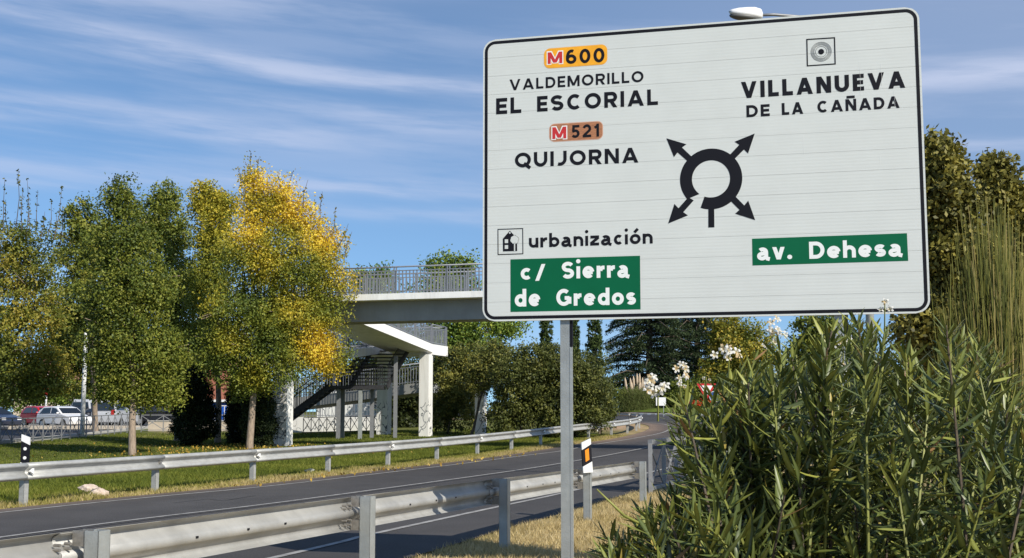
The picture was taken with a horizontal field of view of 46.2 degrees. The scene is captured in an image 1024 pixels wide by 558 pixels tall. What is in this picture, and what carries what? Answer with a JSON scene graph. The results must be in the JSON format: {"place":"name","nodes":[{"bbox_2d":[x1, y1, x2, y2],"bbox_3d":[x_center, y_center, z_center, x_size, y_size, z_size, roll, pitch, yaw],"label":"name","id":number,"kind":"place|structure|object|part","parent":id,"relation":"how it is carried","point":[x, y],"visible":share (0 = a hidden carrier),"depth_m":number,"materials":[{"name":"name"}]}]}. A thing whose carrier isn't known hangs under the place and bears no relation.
{"place":"outdoors","nodes":[
{"label":"outdoors","id":0,"kind":"place"},
{"bbox_2d":[0,407,21,425],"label":"parked car","id":1,"kind":"object","parent":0,"point":[4,413],"visible":0.75,"depth_m":79.81,"materials":[{"name":"blue"}]},
{"bbox_2d":[1,428,112,439],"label":"side road","id":2,"kind":"structure","parent":0,"point":[16,436],"depth_m":72.67,"materials":[{"name":"grey asphalt"}]},
{"bbox_2d":[36,406,91,425],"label":"parked car","id":3,"kind":"object","parent":2,"relation":"on","point":[59,411],"visible":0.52,"depth_m":81.88,"materials":[{"name":"white metal"}]},
{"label":"side window","id":4,"kind":"part","parent":3,"relation":"part of","materials":[{"name":"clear glass"}]},
{"bbox_2d":[8,425,139,428],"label":"pavement","id":5,"kind":"structure","parent":0,"point":[55,427],"depth_m":79.01,"materials":[{"name":"grey concrete"}]},
{"bbox_2d":[1,422,147,427],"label":"side road","id":6,"kind":"structure","parent":0,"point":[5,426],"depth_m":90.71,"materials":[{"name":"grey asphalt"}]},
{"bbox_2d":[20,406,49,424],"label":"parked car","id":7,"kind":"object","parent":6,"relation":"on","point":[29,411],"visible":0.25,"depth_m":84.88,"materials":[{"name":"red metal"}]},
{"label":"side window","id":8,"kind":"part","parent":7,"relation":"part of","materials":[{"name":"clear glass"}]},
{"bbox_2d":[56,406,100,424],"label":"parked car","id":9,"kind":"object","parent":6,"relation":"on","point":[88,411],"visible":0.09,"depth_m":89.54,"materials":[{"name":"black metal"}]},
{"bbox_2d":[71,399,116,423],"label":"parked car","id":10,"kind":"object","parent":6,"relation":"on","point":[78,403],"visible":0.06,"depth_m":90.40,"materials":[{"name":"silver metal"}]},
{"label":"rear window","id":11,"kind":"part","parent":10,"relation":"part of","materials":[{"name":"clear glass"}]},
{"bbox_2d":[91,400,137,424],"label":"parked car","id":12,"kind":"object","parent":6,"relation":"on","point":[103,410],"visible":0.32,"depth_m":83.28,"materials":[{"name":"silver metal"}]},
{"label":"rear window","id":13,"kind":"part","parent":12,"relation":"part of","materials":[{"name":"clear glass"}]},
{"bbox_2d":[136,405,171,424],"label":"parked car","id":14,"kind":"object","parent":6,"relation":"on","point":[156,415],"visible":0.33,"depth_m":90.57,"materials":[{"name":"black metal"}]},
{"bbox_2d":[0,420,904,557],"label":"road","id":15,"kind":"structure","parent":0,"point":[407,542],"depth_m":22.14,"materials":[{"name":"grey asphalt"}]},
{"bbox_2d":[0,445,655,537],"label":"road marking","id":16,"kind":"object","parent":15,"relation":"on","point":[276,502],"visible":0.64,"depth_m":21.80,"materials":[{"name":"paint"}]},
{"bbox_2d":[0,446,656,539],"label":"tar joint","id":17,"kind":"object","parent":15,"relation":"on","point":[275,504],"visible":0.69,"depth_m":21.48,"materials":[{"name":"black asphalt"}]},
{"bbox_2d":[0,422,670,512],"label":"road marking","id":18,"kind":"object","parent":15,"relation":"on","point":[301,482],"visible":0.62,"depth_m":27.70,"materials":[{"name":"paint"}]},
{"bbox_2d":[268,465,678,557],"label":"road marking","id":19,"kind":"object","parent":15,"relation":"on","point":[316,547],"visible":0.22,"depth_m":17.43,"materials":[{"name":"paint"}]},
{"bbox_2d":[0,411,937,557],"bbox_3d":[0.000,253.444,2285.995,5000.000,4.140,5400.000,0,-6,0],"label":"ground","id":20,"kind":"structure","parent":0,"point":[622,429],"depth_m":49.14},
{"bbox_2d":[20,434,30,462],"bbox_3d":[-9.196,3.725,22.625,0.155,1.580,0.057,1,-6,-6],"label":"marker post","id":21,"kind":"object","parent":20,"relation":"on","point":[25,449],"visible":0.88,"depth_m":22.66,"materials":[{"name":"white paint"}]},
{"bbox_2d":[0,169,81,409],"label":"broadleaf tree","id":22,"kind":"object","parent":20,"relation":"on","point":[28,373],"visible":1,"depth_m":51.32,"materials":[{"name":"green plant"}]},
{"bbox_2d":[13,359,80,415],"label":"house","id":23,"kind":"structure","parent":20,"relation":"on","point":[15,413],"depth_m":116.45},
{"bbox_2d":[0,414,128,444],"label":"pedestrian fence","id":24,"kind":"object","parent":20,"relation":"on","point":[61,434],"visible":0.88,"depth_m":60.08,"materials":[{"name":"grey metal"}]},
{"bbox_2d":[36,190,110,431],"bbox_3d":[-24.180,2.358,67.840,5.398,13.410,13.771,3,-7,-22],"label":"broadleaf tree","id":25,"kind":"object","parent":20,"relation":"on","point":[81,267],"visible":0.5,"depth_m":64.09,"materials":[{"name":"green plant"}]},
{"bbox_2d":[1,426,147,443],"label":"kerb","id":26,"kind":"structure","parent":20,"relation":"on","point":[97,432],"depth_m":63.70,"materials":[{"name":"concrete"}]},
{"bbox_2d":[80,285,88,434],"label":"street lamp","id":27,"kind":"object","parent":20,"relation":"on","point":[83,405],"visible":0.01,"depth_m":66.08,"materials":[{"name":"grey metal"}]},
{"bbox_2d":[0,358,170,416],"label":"hedge","id":28,"kind":"object","parent":20,"relation":"on","point":[60,400],"visible":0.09,"depth_m":102.88,"materials":[{"name":"green plant"}]},
{"bbox_2d":[77,484,100,491],"bbox_3d":[-8.982,4.471,25.491,0.498,0.244,0.296,0,-6,0],"label":"rock","id":29,"kind":"object","parent":20,"relation":"on","point":[86,487],"visible":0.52,"depth_m":25.41,"materials":[{"name":"white stone"}]},
{"bbox_2d":[89,488,108,495],"bbox_3d":[-8.273,4.315,24.069,0.357,0.272,0.351,-3,-7,29],"label":"rock","id":30,"kind":"object","parent":20,"relation":"on","point":[101,490],"visible":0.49,"depth_m":23.99,"materials":[{"name":"white stone"}]},
{"bbox_2d":[66,171,202,455],"bbox_3d":[-14.147,1.364,45.048,5.080,11.009,4.103,0,-6,0],"label":"broadleaf tree","id":31,"kind":"object","parent":20,"relation":"on","point":[129,358],"visible":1,"depth_m":44.55,"materials":[{"name":"green plant"}]},
{"bbox_2d":[129,179,225,440],"bbox_3d":[-16.072,1.470,57.216,5.249,13.080,4.469,0,-6,0],"label":"broadleaf tree","id":32,"kind":"object","parent":20,"relation":"on","point":[168,231],"visible":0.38,"depth_m":57.02,"materials":[{"name":"green plant"}]},
{"bbox_2d":[141,414,225,431],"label":"pedestrian fence","id":33,"kind":"object","parent":20,"relation":"on","point":[163,416],"visible":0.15,"depth_m":74.58,"materials":[{"name":"grey metal"}]},
{"bbox_2d":[147,420,226,430],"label":"wall","id":34,"kind":"structure","parent":20,"relation":"on","point":[153,427],"depth_m":76.36,"materials":[{"name":"concrete"}]},
{"bbox_2d":[167,365,223,445],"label":"clipped conifer","id":35,"kind":"object","parent":20,"relation":"on","point":[194,418],"visible":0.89,"depth_m":50.70,"materials":[{"name":"green plant"}]},
{"bbox_2d":[184,344,230,399],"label":"house","id":36,"kind":"structure","parent":20,"relation":"on","point":[222,395],"depth_m":113.78,"materials":[{"name":"brick"}]},
{"bbox_2d":[177,178,244,442],"bbox_3d":[-13.517,1.513,54.057,3.202,12.325,3.623,0,-6,0],"label":"broadleaf tree","id":37,"kind":"object","parent":20,"relation":"on","point":[212,206],"visible":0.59,"depth_m":53.97,"materials":[{"name":"green plant"}]},
{"bbox_2d":[206,400,226,418],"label":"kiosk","id":38,"kind":"object","parent":20,"relation":"on","point":[222,402],"visible":0.02,"depth_m":80.14,"materials":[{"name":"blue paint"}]},
{"bbox_2d":[221,372,245,443],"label":"clipped conifer","id":39,"kind":"object","parent":20,"relation":"on","point":[233,410],"visible":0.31,"depth_m":52.97,"materials":[{"name":"green plant"}]},
{"bbox_2d":[0,429,515,486],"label":"lawn grass","id":40,"kind":"structure","parent":20,"relation":"on","point":[75,444],"depth_m":53.16,"materials":[{"name":"green plant"}]},
{"bbox_2d":[237,369,279,447],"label":"clipped conifer","id":41,"kind":"object","parent":20,"relation":"on","point":[266,423],"visible":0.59,"depth_m":49.77,"materials":[{"name":"green plant"}]},
{"bbox_2d":[182,150,364,449],"bbox_3d":[-9.473,0.779,48.056,7.013,12.644,4.256,0,-6,0],"label":"golden tree","id":42,"kind":"object","parent":20,"relation":"on","point":[263,323],"visible":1,"depth_m":47.83,"materials":[{"name":"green plant"}]},
{"bbox_2d":[30,441,535,485],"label":"fallen leaves","id":43,"kind":"object","parent":20,"relation":"on","point":[239,445],"visible":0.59,"depth_m":46.14,"materials":[{"name":"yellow plant"}]},
{"bbox_2d":[0,433,626,508],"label":"verge grass","id":44,"kind":"structure","parent":20,"relation":"on","point":[47,491],"depth_m":31.98,"materials":[{"name":"green plant"}]},
{"bbox_2d":[0,412,642,505],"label":"guardrail","id":45,"kind":"object","parent":20,"relation":"on","point":[23,474],"visible":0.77,"depth_m":28.65,"materials":[{"name":"metal"}]},
{"bbox_2d":[0,461,646,557],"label":"guardrail","id":46,"kind":"object","parent":20,"relation":"on","point":[211,535],"visible":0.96,"depth_m":10.64,"materials":[{"name":"metal"}]},
{"bbox_2d":[581,438,592,472],"bbox_3d":[1.178,2.785,18.922,0.155,0.530,0.056,-2,-6,-15],"label":"marker post","id":47,"kind":"object","parent":46,"relation":"attached to","point":[586,455],"visible":1,"depth_m":18.90,"materials":[{"name":"white paint"}]},
{"bbox_2d":[261,333,408,438],"bbox_3d":[-9.041,5.568,61.526,7.143,6.217,3.643,0,-6,2],"label":"steel stair","id":48,"kind":"object","parent":20,"relation":"on","point":[312,400],"visible":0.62,"depth_m":60.69,"materials":[{"name":"grey metal"}]},
{"bbox_2d":[303,415,376,433],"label":"pedestrian fence","id":49,"kind":"object","parent":20,"relation":"on","point":[350,428],"visible":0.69,"depth_m":68.76,"materials":[{"name":"metal"}]},
{"bbox_2d":[231,263,493,445],"bbox_3d":[-2.863,4.270,56.416,21.144,7.882,50.858,5,-8,-37],"label":"footbridge","id":50,"kind":"object","parent":20,"relation":"on","point":[374,313],"visible":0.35,"depth_m":55.62,"materials":[{"name":"white paint"}]},
{"bbox_2d":[345,260,413,363],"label":"light green tree","id":51,"kind":"object","parent":20,"relation":"on","point":[380,269],"visible":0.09,"depth_m":100.30,"materials":[{"name":"green plant"}]},
{"bbox_2d":[315,345,449,427],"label":"shrub","id":52,"kind":"object","parent":20,"relation":"on","point":[408,409],"visible":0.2,"depth_m":76.94,"materials":[{"name":"green plant"}]},
{"bbox_2d":[0,360,891,412],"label":"distant trees","id":53,"kind":"object","parent":20,"relation":"on","point":[296,387],"depth_m":174.08,"materials":[{"name":"green plant"}]},
{"bbox_2d":[432,338,491,433],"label":"shrub","id":54,"kind":"object","parent":20,"relation":"on","point":[454,398],"visible":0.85,"depth_m":65.12,"materials":[{"name":"green plant"}]},
{"bbox_2d":[400,244,533,419],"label":"light green tree","id":55,"kind":"object","parent":20,"relation":"on","point":[460,331],"visible":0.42,"depth_m":91.61,"materials":[{"name":"green plant"}]},
{"bbox_2d":[463,336,519,434],"bbox_3d":[-0.873,5.701,62.338,3.409,5.550,3.060,0,-6,0],"label":"tree","id":56,"kind":"object","parent":20,"relation":"on","point":[482,359],"visible":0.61,"depth_m":61.92,"materials":[{"name":"green plant"}]},
{"bbox_2d":[482,337,560,438],"bbox_3d":[0.784,5.637,59.809,4.628,5.516,3.572,0,-6,0],"label":"shrub","id":57,"kind":"object","parent":20,"relation":"on","point":[522,401],"visible":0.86,"depth_m":59.10,"materials":[{"name":"green plant"}]},
{"bbox_2d":[538,320,553,362],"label":"cypress tree","id":58,"kind":"object","parent":20,"relation":"on","point":[545,332],"visible":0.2,"depth_m":107.78,"materials":[{"name":"green plant"}]},
{"bbox_2d":[573,320,581,366],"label":"cypress tree","id":59,"kind":"object","parent":20,"relation":"on","point":[576,331],"visible":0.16,"depth_m":111.83,"materials":[{"name":"green plant"}]},
{"bbox_2d":[535,338,620,437],"bbox_3d":[3.251,5.588,59.756,4.402,5.293,3.341,0,-6,0],"label":"shrub","id":60,"kind":"object","parent":20,"relation":"on","point":[589,382],"visible":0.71,"depth_m":59.09,"materials":[{"name":"green plant"}]},
{"bbox_2d":[584,319,603,376],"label":"cypress tree","id":61,"kind":"object","parent":20,"relation":"on","point":[595,341],"visible":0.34,"depth_m":103.74,"materials":[{"name":"green plant"}]},
{"bbox_2d":[598,367,619,433],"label":"shrub","id":62,"kind":"object","parent":20,"relation":"on","point":[614,415],"visible":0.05,"depth_m":65.40,"materials":[{"name":"green plant"}]},
{"bbox_2d":[656,397,665,415],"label":"chevron board","id":63,"kind":"object","parent":20,"relation":"on","point":[662,400],"visible":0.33,"depth_m":102.41,"materials":[{"name":"metal"}]},
{"bbox_2d":[648,435,726,493],"bbox_3d":[5.096,4.707,31.407,0.102,1.344,14.092,-2,-7,19],"label":"pedestrian fence","id":64,"kind":"object","parent":20,"relation":"on","point":[663,476],"visible":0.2,"depth_m":25.88,"materials":[{"name":"grey metal"}]},
{"bbox_2d":[483,7,929,557],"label":"direction sign","id":65,"kind":"object","parent":20,"relation":"on","point":[759,167],"visible":1,"depth_m":11.97,"materials":[{"name":"metal"}]},
{"bbox_2d":[697,384,715,397],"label":"yield sign","id":66,"kind":"object","parent":20,"relation":"on","point":[710,387],"visible":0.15,"depth_m":95.54,"materials":[{"name":"metal"}]},
{"bbox_2d":[583,315,866,557],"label":"oleander bush","id":67,"kind":"object","parent":20,"relation":"on","point":[738,503],"visible":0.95,"depth_m":4.99,"materials":[{"name":"green plant"}]},
{"bbox_2d":[596,489,682,538],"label":"curb","id":68,"kind":"structure","parent":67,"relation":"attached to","point":[622,513],"depth_m":4.92,"materials":[{"name":"beige concrete"}]},
{"bbox_2d":[729,7,877,466],"bbox_3d":[6.280,-0.527,25.713,3.344,10.706,0.334,2,-7,-16],"label":"street lamp","id":69,"kind":"object","parent":20,"relation":"on","point":[744,13],"visible":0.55,"depth_m":25.84,"materials":[{"name":"metal"}]},
{"bbox_2d":[776,315,878,371],"bbox_3d":[16.405,4.912,61.782,5.209,6.997,3.454,0,-6,0],"label":"broadleaf tree","id":70,"kind":"object","parent":20,"relation":"on","point":[799,323],"visible":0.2,"depth_m":61.49,"materials":[{"name":"green plant"}]},
{"bbox_2d":[733,337,935,426],"bbox_3d":[11.793,3.918,37.815,9.976,4.474,3.662,0,-6,0],"label":"shrub","id":71,"kind":"object","parent":20,"relation":"on","point":[891,369],"visible":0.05,"depth_m":37.56,"materials":[{"name":"green plant"}]},
{"bbox_2d":[757,298,1023,557],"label":"oleander bush","id":72,"kind":"object","parent":20,"relation":"on","point":[963,526],"visible":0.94,"depth_m":4.93,"materials":[{"name":"green plant"}]},
{"bbox_2d":[899,278,950,518],"bbox_3d":[2.632,1.329,7.501,0.365,2.838,0.191,-2,-7,18],"label":"broom shrub","id":73,"kind":"object","parent":20,"relation":"on","point":[940,451],"visible":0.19,"depth_m":7.52,"materials":[{"name":"green plant"}]},
{"bbox_2d":[883,124,1008,388],"bbox_3d":[7.568,0.776,21.223,2.312,7.134,2.508,0,-6,0],"label":"olive brown tree","id":74,"kind":"object","parent":20,"relation":"on","point":[951,194],"visible":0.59,"depth_m":20.83,"materials":[{"name":"green plant"}]},
{"bbox_2d":[923,282,970,514],"bbox_3d":[3.464,1.478,9.219,0.848,2.917,0.513,0,-6,0],"label":"broom shrub","id":75,"kind":"object","parent":20,"relation":"on","point":[955,293],"visible":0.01,"depth_m":9.31,"materials":[{"name":"green plant"}]},
{"bbox_2d":[922,190,1023,556],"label":"broom shrub","id":76,"kind":"object","parent":20,"relation":"on","point":[991,315],"visible":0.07,"depth_m":8.71,"materials":[{"name":"green plant"}]},
{"bbox_2d":[970,147,1023,351],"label":"olive brown tree","id":77,"kind":"object","parent":20,"relation":"on","point":[1001,179],"visible":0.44,"depth_m":21.97,"materials":[{"name":"green plant"}]},
{"bbox_2d":[0,0,1023,411],"label":"sky","id":78,"kind":"structure","parent":0,"point":[377,105],"materials":[{"name":"blue"}]},
{"bbox_2d":[404,485,729,557],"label":"dry grass","id":79,"kind":"structure","parent":0,"point":[601,515],"depth_m":16.43,"materials":[{"name":"beige plant"}]},
{"bbox_2d":[458,412,921,422],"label":"roundabout road","id":80,"kind":"structure","parent":0,"point":[649,417],"depth_m":98.70,"materials":[{"name":"grey asphalt"}]},
{"bbox_2d":[635,413,782,415],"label":"island kerb","id":81,"kind":"structure","parent":80,"relation":"on","point":[659,414],"depth_m":108.32,"materials":[{"name":"concrete"}]},
{"bbox_2d":[616,405,919,413],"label":"roundabout lawn","id":82,"kind":"structure","parent":0,"point":[660,409],"depth_m":118.14,"materials":[{"name":"green plant"}]},
{"bbox_2d":[616,373,660,411],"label":"pampas grass","id":83,"kind":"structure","parent":82,"relation":"on","point":[635,398],"depth_m":120.03,"materials":[{"name":"plant"}]},
{"bbox_2d":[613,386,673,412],"bbox_3d":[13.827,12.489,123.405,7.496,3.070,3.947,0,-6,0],"label":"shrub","id":84,"kind":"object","parent":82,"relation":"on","point":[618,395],"visible":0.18,"depth_m":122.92,"materials":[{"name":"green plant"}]},
{"bbox_2d":[602,318,705,411],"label":"cedar tree","id":85,"kind":"object","parent":82,"relation":"on","point":[637,344],"visible":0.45,"depth_m":130.31,"materials":[{"name":"green plant"}]},
{"bbox_2d":[644,317,733,383],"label":"cedar tree","id":86,"kind":"object","parent":82,"relation":"on","point":[696,329],"visible":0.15,"depth_m":137.49,"materials":[{"name":"green plant"}]},
{"bbox_2d":[689,400,710,405],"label":"flower bed","id":87,"kind":"object","parent":82,"relation":"on","point":[698,404],"visible":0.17,"depth_m":117.69,"materials":[{"name":"red plant"}]},
{"bbox_2d":[662,370,748,412],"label":"shrub","id":88,"kind":"object","parent":82,"relation":"on","point":[674,391],"visible":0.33,"depth_m":120.84,"materials":[{"name":"green plant"}]},
{"bbox_2d":[691,317,788,393],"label":"yellowing tree","id":89,"kind":"object","parent":82,"relation":"on","point":[735,333],"visible":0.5,"depth_m":126.95,"materials":[{"name":"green plant"}]}
]}

